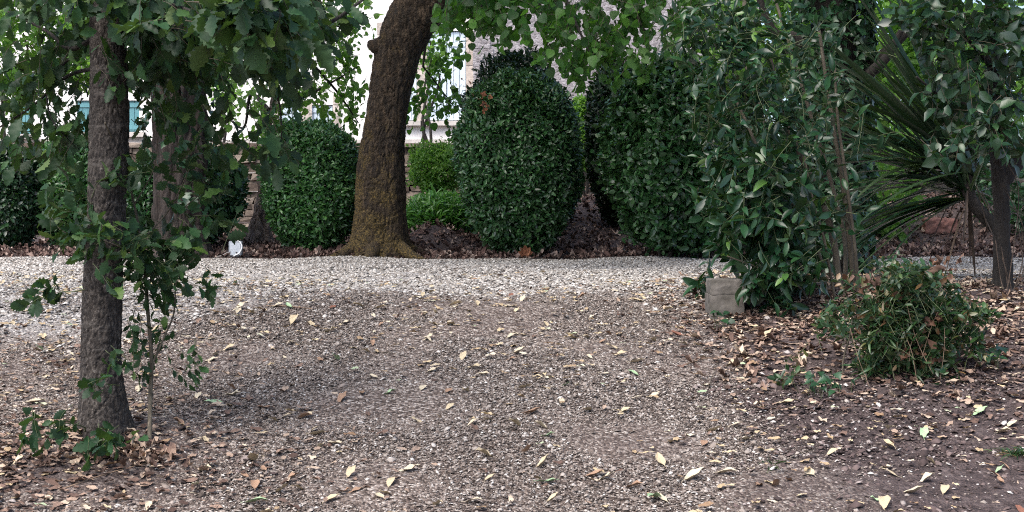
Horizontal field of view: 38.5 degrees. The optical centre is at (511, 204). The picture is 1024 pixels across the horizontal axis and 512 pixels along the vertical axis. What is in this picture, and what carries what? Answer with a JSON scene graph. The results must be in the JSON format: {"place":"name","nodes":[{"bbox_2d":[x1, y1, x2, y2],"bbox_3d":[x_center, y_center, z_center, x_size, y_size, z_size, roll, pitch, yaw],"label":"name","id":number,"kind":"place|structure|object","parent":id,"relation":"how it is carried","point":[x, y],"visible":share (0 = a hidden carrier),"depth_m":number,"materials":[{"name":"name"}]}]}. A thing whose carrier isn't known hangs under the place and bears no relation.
{"place":"outdoors","nodes":[
{"label":"outdoors","id":0,"kind":"place"},
{"bbox_2d":[0,184,1023,511],"bbox_3d":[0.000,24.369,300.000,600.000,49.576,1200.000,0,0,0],"label":"ground","id":1,"kind":"structure","parent":0,"point":[410,402],"depth_m":5.73,"materials":[{"name":"gravel"}]},
{"bbox_2d":[13,455,23,463],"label":"fallen leaf","id":2,"kind":"object","parent":1,"relation":"on","point":[18,458],"visible":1,"depth_m":5.14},
{"bbox_2d":[0,143,43,247],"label":"clipped bush","id":3,"kind":"object","parent":1,"relation":"on","point":[18,212],"visible":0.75,"depth_m":14.36,"materials":[{"name":"green plant"}]},
{"bbox_2d":[0,0,60,137],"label":"background tree","id":4,"kind":"object","parent":1,"relation":"on","point":[17,95],"visible":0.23,"depth_m":22.84,"materials":[{"name":"green plant"}]},
{"bbox_2d":[22,398,45,403],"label":"fallen leaf","id":5,"kind":"object","parent":1,"relation":"on","point":[34,400],"visible":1,"depth_m":5.99,"materials":[{"name":"plant"}]},
{"bbox_2d":[34,131,88,246],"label":"clipped bush","id":6,"kind":"object","parent":1,"relation":"on","point":[57,178],"visible":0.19,"depth_m":14.55,"materials":[{"name":"green plant"}]},
{"bbox_2d":[45,2,142,93],"bbox_3d":[-6.629,-1.798,23.502,1.792,3.832,1.741,0,0,0],"label":"background tree","id":7,"kind":"object","parent":1,"relation":"on","point":[85,63],"visible":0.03,"depth_m":23.10,"materials":[{"name":"green plant"}]},
{"bbox_2d":[64,463,146,487],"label":"twig","id":8,"kind":"object","parent":1,"relation":"on","point":[100,476],"visible":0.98,"depth_m":5.03,"materials":[{"name":"wood"}]},
{"bbox_2d":[36,122,248,439],"bbox_3d":[-1.407,0.290,5.510,0.574,1.181,0.782,0,0,44],"label":"oak sapling","id":9,"kind":"object","parent":1,"relation":"on","point":[135,242],"visible":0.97,"depth_m":5.48,"materials":[{"name":"green plant"}]},
{"bbox_2d":[172,417,186,426],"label":"fallen leaf","id":10,"kind":"object","parent":1,"relation":"on","point":[181,421],"visible":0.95,"depth_m":5.59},
{"bbox_2d":[134,0,227,257],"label":"stringy tree","id":11,"kind":"object","parent":1,"relation":"on","point":[159,208],"visible":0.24,"depth_m":13.59,"materials":[{"name":"green plant"}]},
{"bbox_2d":[0,0,368,470],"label":"oak tree","id":12,"kind":"object","parent":1,"relation":"on","point":[273,44],"visible":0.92,"depth_m":5.38,"materials":[{"name":"green plant"}]},
{"bbox_2d":[126,143,252,244],"bbox_3d":[-3.307,-0.101,14.902,1.286,1.178,1.277,0,0,0],"label":"clipped bush","id":13,"kind":"object","parent":1,"relation":"on","point":[229,204],"visible":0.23,"depth_m":14.60,"materials":[{"name":"green plant"}]},
{"bbox_2d":[207,79,242,142],"bbox_3d":[-4.755,-1.254,23.968,0.709,2.731,1.485,0,0,0],"label":"background tree","id":14,"kind":"object","parent":1,"relation":"on","point":[236,105],"visible":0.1,"depth_m":23.92,"materials":[{"name":"green plant"}]},
{"bbox_2d":[217,240,242,256],"bbox_3d":[-2.638,0.459,13.607,0.283,0.269,0.097,0,0,0],"label":"floodlight","id":15,"kind":"object","parent":1,"relation":"on","point":[237,247],"visible":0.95,"depth_m":13.58,"materials":[{"name":"grey paint"}]},
{"bbox_2d":[0,0,473,191],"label":"house","id":16,"kind":"structure","parent":1,"relation":"on","point":[365,61],"depth_m":28.00,"materials":[{"name":"paint"}]},
{"bbox_2d":[430,32,459,120],"bbox_3d":[-1.248,-2.467,28.200,0.734,1.723,0.070,0,0,0],"label":"window","id":17,"kind":"structure","parent":16,"relation":"in","point":[453,32],"depth_m":28.21,"materials":[{"name":"paint"}]},
{"bbox_2d":[247,452,258,459],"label":"fallen leaf","id":18,"kind":"object","parent":1,"relation":"on","point":[252,456],"visible":1,"depth_m":5.28,"materials":[{"name":"plant"}]},
{"bbox_2d":[240,496,265,502],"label":"fallen leaf","id":19,"kind":"object","parent":1,"relation":"on","point":[256,499],"visible":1,"depth_m":4.85,"materials":[{"name":"plant"}]},
{"bbox_2d":[250,479,259,488],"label":"fallen leaf","id":20,"kind":"object","parent":1,"relation":"on","point":[254,484],"visible":1,"depth_m":5.02,"materials":[{"name":"plant"}]},
{"bbox_2d":[260,508,273,511],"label":"fallen leaf","id":21,"kind":"object","parent":1,"relation":"on","point":[267,510],"visible":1,"depth_m":4.71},
{"bbox_2d":[266,305,311,308],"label":"twig","id":22,"kind":"object","parent":1,"relation":"on","point":[288,306],"visible":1,"depth_m":7.59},
{"bbox_2d":[283,472,298,482],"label":"fallen leaf","id":23,"kind":"object","parent":1,"relation":"on","point":[291,474],"visible":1,"depth_m":5.08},
{"bbox_2d":[289,314,297,323],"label":"fallen leaf","id":24,"kind":"object","parent":1,"relation":"on","point":[292,318],"visible":1,"depth_m":7.30,"materials":[{"name":"plant"}]},
{"bbox_2d":[219,0,383,244],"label":"slender tree","id":25,"kind":"object","parent":1,"relation":"on","point":[259,228],"visible":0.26,"depth_m":16.31,"materials":[{"name":"green plant"}]},
{"bbox_2d":[256,115,359,251],"bbox_3d":[-1.970,-0.184,14.249,1.056,1.354,1.080,0,0,0],"label":"clipped bush","id":26,"kind":"object","parent":1,"relation":"on","point":[310,206],"visible":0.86,"depth_m":13.89,"materials":[{"name":"green plant"}]},
{"bbox_2d":[322,494,338,502],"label":"fallen leaf","id":27,"kind":"object","parent":1,"relation":"on","point":[330,496],"visible":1,"depth_m":4.87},
{"bbox_2d":[328,440,344,442],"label":"fallen leaf","id":28,"kind":"object","parent":1,"relation":"on","point":[338,441],"visible":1,"depth_m":5.47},
{"bbox_2d":[337,391,346,401],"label":"fallen leaf","id":29,"kind":"object","parent":1,"relation":"on","point":[341,396],"visible":1,"depth_m":5.98,"materials":[{"name":"plant"}]},
{"bbox_2d":[346,465,355,477],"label":"fallen leaf","id":30,"kind":"object","parent":1,"relation":"on","point":[349,470],"visible":1,"depth_m":5.11,"materials":[{"name":"plant"}]},
{"bbox_2d":[346,487,361,493],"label":"fallen leaf","id":31,"kind":"object","parent":1,"relation":"on","point":[355,488],"visible":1,"depth_m":4.94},
{"bbox_2d":[375,492,385,499],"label":"fallen leaf","id":32,"kind":"object","parent":1,"relation":"on","point":[379,494],"visible":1,"depth_m":4.88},
{"bbox_2d":[386,477,394,486],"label":"fallen leaf","id":33,"kind":"object","parent":1,"relation":"on","point":[389,481],"visible":1,"depth_m":4.99,"materials":[{"name":"plant"}]},
{"bbox_2d":[399,464,419,470],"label":"fallen leaf","id":34,"kind":"object","parent":1,"relation":"on","point":[409,466],"visible":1,"depth_m":5.13,"materials":[{"name":"plant"}]},
{"bbox_2d":[406,136,458,193],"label":"clipped bush","id":35,"kind":"object","parent":1,"relation":"on","point":[433,163],"visible":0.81,"depth_m":16.59,"materials":[{"name":"green plant"}]},
{"bbox_2d":[418,30,449,142],"bbox_3d":[-1.247,-1.290,22.499,0.670,2.977,0.913,0,0,23],"label":"background tree","id":36,"kind":"object","parent":1,"relation":"on","point":[424,135],"visible":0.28,"depth_m":22.37,"materials":[{"name":"green plant"}]},
{"bbox_2d":[433,499,442,504],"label":"fallen leaf","id":37,"kind":"object","parent":1,"relation":"on","point":[438,501],"visible":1,"depth_m":4.81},
{"bbox_2d":[406,182,474,233],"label":"ground plant","id":38,"kind":"object","parent":1,"relation":"on","point":[444,206],"visible":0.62,"depth_m":15.91,"materials":[{"name":"green plant"}]},
{"bbox_2d":[447,300,462,305],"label":"fallen leaf","id":39,"kind":"object","parent":1,"relation":"on","point":[455,302],"visible":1,"depth_m":7.67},
{"bbox_2d":[476,447,495,457],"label":"fallen leaf","id":40,"kind":"object","parent":1,"relation":"on","point":[485,451],"visible":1,"depth_m":5.25,"materials":[{"name":"plant"}]},
{"bbox_2d":[459,45,559,173],"bbox_3d":[0.007,-0.613,15.382,1.172,2.150,1.200,0,0,0],"label":"clipped bush","id":41,"kind":"object","parent":1,"relation":"on","point":[518,60],"visible":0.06,"depth_m":15.23,"materials":[{"name":"green plant"}]},
{"bbox_2d":[0,255,1023,357],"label":"pale gravel","id":42,"kind":"structure","parent":1,"relation":"on","point":[533,268],"depth_m":10.24,"materials":[{"name":"gravel"}]},
{"bbox_2d":[0,275,1023,511],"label":"soil crumbs","id":43,"kind":"object","parent":1,"relation":"on","point":[923,452],"visible":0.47,"depth_m":5.72,"materials":[{"name":"soil"}]},
{"bbox_2d":[0,191,1023,259],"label":"mulch leaves","id":44,"kind":"object","parent":1,"relation":"on","point":[258,249],"visible":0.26,"depth_m":14.18,"materials":[{"name":"plant"}]},
{"bbox_2d":[0,267,1023,511],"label":"leaf litter","id":45,"kind":"object","parent":1,"relation":"on","point":[172,449],"visible":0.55,"depth_m":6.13,"materials":[{"name":"plant"}]},
{"bbox_2d":[509,418,520,425],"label":"fallen leaf","id":46,"kind":"object","parent":1,"relation":"on","point":[516,421],"visible":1,"depth_m":5.58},
{"bbox_2d":[12,142,1023,232],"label":"garden wall","id":47,"kind":"structure","parent":1,"relation":"on","point":[411,190],"depth_m":19.03,"materials":[{"name":"stone"}]},
{"bbox_2d":[450,66,586,255],"bbox_3d":[0.057,-0.410,13.955,1.318,1.843,1.368,0,0,0],"label":"clipped bush","id":48,"kind":"object","parent":1,"relation":"on","point":[508,201],"visible":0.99,"depth_m":13.51,"materials":[{"name":"green plant"}]},
{"bbox_2d":[514,346,524,352],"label":"fallen leaf","id":49,"kind":"object","parent":1,"relation":"on","point":[518,349],"visible":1,"depth_m":6.74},
{"bbox_2d":[329,0,715,258],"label":"linden tree","id":50,"kind":"object","parent":1,"relation":"on","point":[397,47],"visible":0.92,"depth_m":13.60,"materials":[{"name":"green plant"}]},
{"bbox_2d":[518,245,531,258],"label":"palmate leaf","id":51,"kind":"object","parent":1,"relation":"on","point":[524,251],"visible":1,"depth_m":13.43,"materials":[{"name":"plant"}]},
{"bbox_2d":[521,444,530,452],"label":"fallen leaf","id":52,"kind":"object","parent":1,"relation":"on","point":[526,448],"visible":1,"depth_m":5.29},
{"bbox_2d":[523,407,539,412],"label":"fallen leaf","id":53,"kind":"object","parent":1,"relation":"on","point":[532,410],"visible":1,"depth_m":5.74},
{"bbox_2d":[534,478,558,481],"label":"fallen leaf","id":54,"kind":"object","parent":1,"relation":"on","point":[551,479],"visible":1,"depth_m":5.02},
{"bbox_2d":[546,492,557,501],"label":"fallen leaf","id":55,"kind":"object","parent":1,"relation":"on","point":[552,496],"visible":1,"depth_m":4.86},
{"bbox_2d":[573,93,588,195],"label":"shrub","id":56,"kind":"object","parent":1,"relation":"on","point":[579,106],"visible":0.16,"depth_m":18.19,"materials":[{"name":"green plant"}]},
{"bbox_2d":[582,57,632,227],"bbox_3d":[1.115,-0.701,15.597,0.756,1.938,1.121,0,0,0],"label":"clipped bush","id":57,"kind":"object","parent":1,"relation":"on","point":[595,104],"visible":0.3,"depth_m":15.37,"materials":[{"name":"green plant"}]},
{"bbox_2d":[473,0,760,99],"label":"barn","id":58,"kind":"structure","parent":1,"relation":"on","point":[480,42],"depth_m":27.65,"materials":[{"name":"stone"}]},
{"bbox_2d":[626,480,641,486],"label":"fallen leaf","id":59,"kind":"object","parent":1,"relation":"on","point":[636,482],"visible":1,"depth_m":4.95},
{"bbox_2d":[647,492,660,497],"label":"fallen leaf","id":60,"kind":"object","parent":1,"relation":"on","point":[656,494],"visible":1,"depth_m":4.83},
{"bbox_2d":[659,493,667,501],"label":"fallen leaf","id":61,"kind":"object","parent":1,"relation":"on","point":[662,497],"visible":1,"depth_m":4.83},
{"bbox_2d":[590,32,760,258],"bbox_3d":[1.549,-0.538,13.482,1.497,2.133,1.449,0,0,-40],"label":"clipped bush","id":62,"kind":"object","parent":1,"relation":"on","point":[646,141],"visible":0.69,"depth_m":13.11,"materials":[{"name":"green plant"}]},
{"bbox_2d":[670,330,681,335],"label":"fallen leaf","id":63,"kind":"object","parent":1,"relation":"on","point":[677,333],"visible":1,"depth_m":7.07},
{"bbox_2d":[682,467,703,480],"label":"fallen leaf","id":64,"kind":"object","parent":1,"relation":"on","point":[692,473],"visible":1,"depth_m":5.02,"materials":[{"name":"plant"}]},
{"bbox_2d":[706,330,730,392],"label":"twig","id":65,"kind":"object","parent":1,"relation":"on","point":[715,367],"visible":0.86,"depth_m":6.45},
{"bbox_2d":[710,310,734,327],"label":"ivy plant","id":66,"kind":"object","parent":1,"relation":"on","point":[729,321],"visible":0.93,"depth_m":7.19,"materials":[{"name":"green plant"}]},
{"bbox_2d":[705,278,744,318],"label":"concrete block","id":67,"kind":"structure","parent":1,"relation":"on","point":[720,294],"depth_m":7.37,"materials":[{"name":"concrete"}]},
{"bbox_2d":[713,467,736,472],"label":"fallen leaf","id":68,"kind":"object","parent":1,"relation":"on","point":[727,469],"visible":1,"depth_m":5.06,"materials":[{"name":"plant"}]},
{"bbox_2d":[690,0,812,132],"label":"background tree","id":69,"kind":"object","parent":1,"relation":"on","point":[783,7],"visible":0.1,"depth_m":17.77,"materials":[{"name":"green plant"}]},
{"bbox_2d":[759,457,785,471],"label":"oak seedling","id":70,"kind":"object","parent":1,"relation":"on","point":[769,461],"visible":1,"depth_m":5.06,"materials":[{"name":"green plant"}]},
{"bbox_2d":[772,479,779,485],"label":"fallen leaf","id":71,"kind":"object","parent":1,"relation":"on","point":[775,482],"visible":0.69,"depth_m":4.92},
{"bbox_2d":[737,83,819,220],"bbox_3d":[2.893,-0.422,15.513,1.362,1.769,1.737,0,0,0],"label":"background shrub","id":72,"kind":"object","parent":1,"relation":"on","point":[770,114],"visible":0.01,"depth_m":15.30,"materials":[{"name":"green plant"}]},
{"bbox_2d":[657,0,914,318],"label":"laurel shrub","id":73,"kind":"object","parent":1,"relation":"on","point":[756,229],"visible":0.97,"depth_m":7.46,"materials":[{"name":"green plant"}]},
{"bbox_2d":[775,398,796,404],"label":"fallen leaf","id":74,"kind":"object","parent":1,"relation":"on","point":[787,400],"visible":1,"depth_m":5.97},
{"bbox_2d":[804,468,814,474],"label":"fallen leaf","id":75,"kind":"object","parent":1,"relation":"on","point":[810,471],"visible":1,"depth_m":5.06,"materials":[{"name":"plant"}]},
{"bbox_2d":[784,371,854,397],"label":"ivy plant","id":76,"kind":"object","parent":1,"relation":"on","point":[824,378],"visible":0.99,"depth_m":6.08,"materials":[{"name":"green plant"}]},
{"bbox_2d":[733,0,911,275],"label":"ivy tree","id":77,"kind":"object","parent":1,"relation":"on","point":[862,29],"visible":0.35,"depth_m":10.41,"materials":[{"name":"green plant"}]},
{"bbox_2d":[825,448,838,455],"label":"fallen leaf","id":78,"kind":"object","parent":1,"relation":"on","point":[831,450],"visible":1,"depth_m":5.29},
{"bbox_2d":[700,0,1023,276],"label":"yucca","id":79,"kind":"object","parent":1,"relation":"on","point":[962,183],"visible":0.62,"depth_m":8.91,"materials":[{"name":"green plant"}]},
{"bbox_2d":[796,0,928,124],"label":"background tree","id":80,"kind":"object","parent":1,"relation":"on","point":[885,4],"visible":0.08,"depth_m":17.89,"materials":[{"name":"green plant"}]},
{"bbox_2d":[878,495,890,509],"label":"fallen leaf","id":81,"kind":"object","parent":1,"relation":"on","point":[884,501],"visible":1,"depth_m":4.77,"materials":[{"name":"plant"}]},
{"bbox_2d":[767,250,1003,389],"bbox_3d":[1.586,0.513,6.306,1.010,0.646,0.580,0,0,0],"label":"undershrub","id":82,"kind":"object","parent":1,"relation":"on","point":[899,315],"visible":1,"depth_m":6.22,"materials":[{"name":"green plant"}]},
{"bbox_2d":[883,439,895,448],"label":"fallen leaf","id":83,"kind":"object","parent":1,"relation":"on","point":[888,442],"visible":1,"depth_m":5.41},
{"bbox_2d":[857,113,935,242],"bbox_3d":[3.830,-0.322,15.188,1.105,1.506,1.588,0,0,10],"label":"background shrub","id":84,"kind":"object","parent":1,"relation":"on","point":[887,193],"visible":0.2,"depth_m":14.88,"materials":[{"name":"green plant"}]},
{"bbox_2d":[904,486,922,492],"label":"fallen leaf","id":85,"kind":"object","parent":1,"relation":"on","point":[914,489],"visible":1,"depth_m":4.91,"materials":[{"name":"plant"}]},
{"bbox_2d":[920,427,928,439],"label":"fallen leaf","id":86,"kind":"object","parent":1,"relation":"on","point":[924,431],"visible":1,"depth_m":5.56,"materials":[{"name":"plant"}]},
{"bbox_2d":[920,472,933,481],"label":"fallen leaf","id":87,"kind":"object","parent":1,"relation":"on","point":[926,475],"visible":1,"depth_m":5.05,"materials":[{"name":"plant"}]},
{"bbox_2d":[871,10,983,143],"bbox_3d":[5.756,-1.580,20.545,2.270,3.045,2.460,0,0,0],"label":"background tree","id":88,"kind":"object","parent":1,"relation":"on","point":[888,125],"visible":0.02,"depth_m":19.96,"materials":[{"name":"green plant"}]},
{"bbox_2d":[921,217,957,234],"bbox_3d":[4.496,0.226,15.400,0.370,0.200,0.171,0,0,0],"label":"stone","id":89,"kind":"object","parent":1,"relation":"on","point":[930,225],"visible":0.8,"depth_m":15.33,"materials":[{"name":"stone"}]},
{"bbox_2d":[940,484,949,493],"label":"fallen leaf","id":90,"kind":"object","parent":1,"relation":"on","point":[944,488],"visible":1,"depth_m":4.95,"materials":[{"name":"plant"}]},
{"bbox_2d":[878,0,1023,290],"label":"evergreen tree","id":91,"kind":"object","parent":1,"relation":"on","point":[991,110],"visible":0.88,"depth_m":7.62,"materials":[{"name":"green plant"}]},
{"bbox_2d":[896,0,1023,195],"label":"background tree","id":92,"kind":"object","parent":1,"relation":"on","point":[1019,83],"visible":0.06,"depth_m":17.78,"materials":[{"name":"green plant"}]},
{"bbox_2d":[973,406,986,414],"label":"fallen leaf","id":93,"kind":"object","parent":1,"relation":"on","point":[979,409],"visible":0.87,"depth_m":5.83,"materials":[{"name":"plant"}]},
{"bbox_2d":[986,344,1008,367],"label":"ivy plant","id":94,"kind":"object","parent":1,"relation":"on","point":[997,352],"visible":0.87,"depth_m":6.35,"materials":[{"name":"green plant"}]},
{"bbox_2d":[972,119,1023,234],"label":"background shrub","id":95,"kind":"object","parent":1,"relation":"on","point":[1013,197],"visible":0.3,"depth_m":15.32,"materials":[{"name":"green plant"}]},
{"bbox_2d":[984,445,1023,460],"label":"grass tuft","id":96,"kind":"object","parent":1,"relation":"on","point":[1016,452],"visible":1,"depth_m":5.36,"materials":[{"name":"green plant"}]},
{"bbox_2d":[997,426,1011,432],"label":"fallen leaf","id":97,"kind":"object","parent":1,"relation":"on","point":[1003,429],"visible":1,"depth_m":5.59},
{"bbox_2d":[1007,420,1016,425],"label":"fallen leaf","id":98,"kind":"object","parent":1,"relation":"on","point":[1009,423],"visible":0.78,"depth_m":5.72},
{"bbox_2d":[1015,505,1023,511],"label":"fallen leaf","id":99,"kind":"object","parent":1,"relation":"on","point":[1020,508],"visible":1,"depth_m":4.78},
{"bbox_2d":[0,275,1023,511],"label":"fine gravel","id":100,"kind":"structure","parent":0,"point":[708,448],"depth_m":5.99,"materials":[{"name":"gravel"}]},
{"bbox_2d":[145,501,151,510],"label":"fallen leaf","id":101,"kind":"object","parent":100,"relation":"on","point":[147,503],"visible":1,"depth_m":4.81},
{"bbox_2d":[222,390,239,395],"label":"fallen leaf","id":102,"kind":"object","parent":100,"relation":"on","point":[234,392],"visible":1,"depth_m":6.05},
{"bbox_2d":[275,484,287,491],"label":"fallen leaf","id":103,"kind":"object","parent":100,"relation":"on","point":[280,489],"visible":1,"depth_m":4.96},
{"bbox_2d":[298,412,311,417],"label":"fallen leaf","id":104,"kind":"object","parent":100,"relation":"on","point":[303,414],"visible":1,"depth_m":5.75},
{"bbox_2d":[307,430,323,433],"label":"fallen leaf","id":105,"kind":"object","parent":100,"relation":"on","point":[317,432],"visible":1,"depth_m":5.58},
{"bbox_2d":[460,351,465,359],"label":"fallen leaf","id":106,"kind":"object","parent":100,"relation":"on","point":[462,355],"visible":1,"depth_m":6.61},
{"bbox_2d":[533,420,547,428],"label":"fallen leaf","id":107,"kind":"object","parent":100,"relation":"on","point":[540,423],"visible":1,"depth_m":5.56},
{"bbox_2d":[536,453,548,466],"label":"fallen leaf","id":108,"kind":"object","parent":100,"relation":"on","point":[541,461],"visible":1,"depth_m":5.19,"materials":[{"name":"plant"}]},
{"bbox_2d":[583,470,601,476],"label":"fallen leaf","id":109,"kind":"object","parent":100,"relation":"on","point":[594,472],"visible":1,"depth_m":5.08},
{"bbox_2d":[627,358,643,362],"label":"fallen leaf","id":110,"kind":"object","parent":100,"relation":"on","point":[636,360],"visible":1,"depth_m":6.55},
{"bbox_2d":[655,452,666,467],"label":"fallen leaf","id":111,"kind":"object","parent":100,"relation":"on","point":[659,457],"visible":1,"depth_m":5.20,"materials":[{"name":"plant"}]},
{"bbox_2d":[703,426,720,431],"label":"fallen leaf","id":112,"kind":"object","parent":100,"relation":"on","point":[714,428],"visible":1,"depth_m":5.58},
{"bbox_2d":[761,0,1023,134],"label":"sky","id":113,"kind":"structure","parent":0,"point":[784,99],"materials":[{"name":"white"}]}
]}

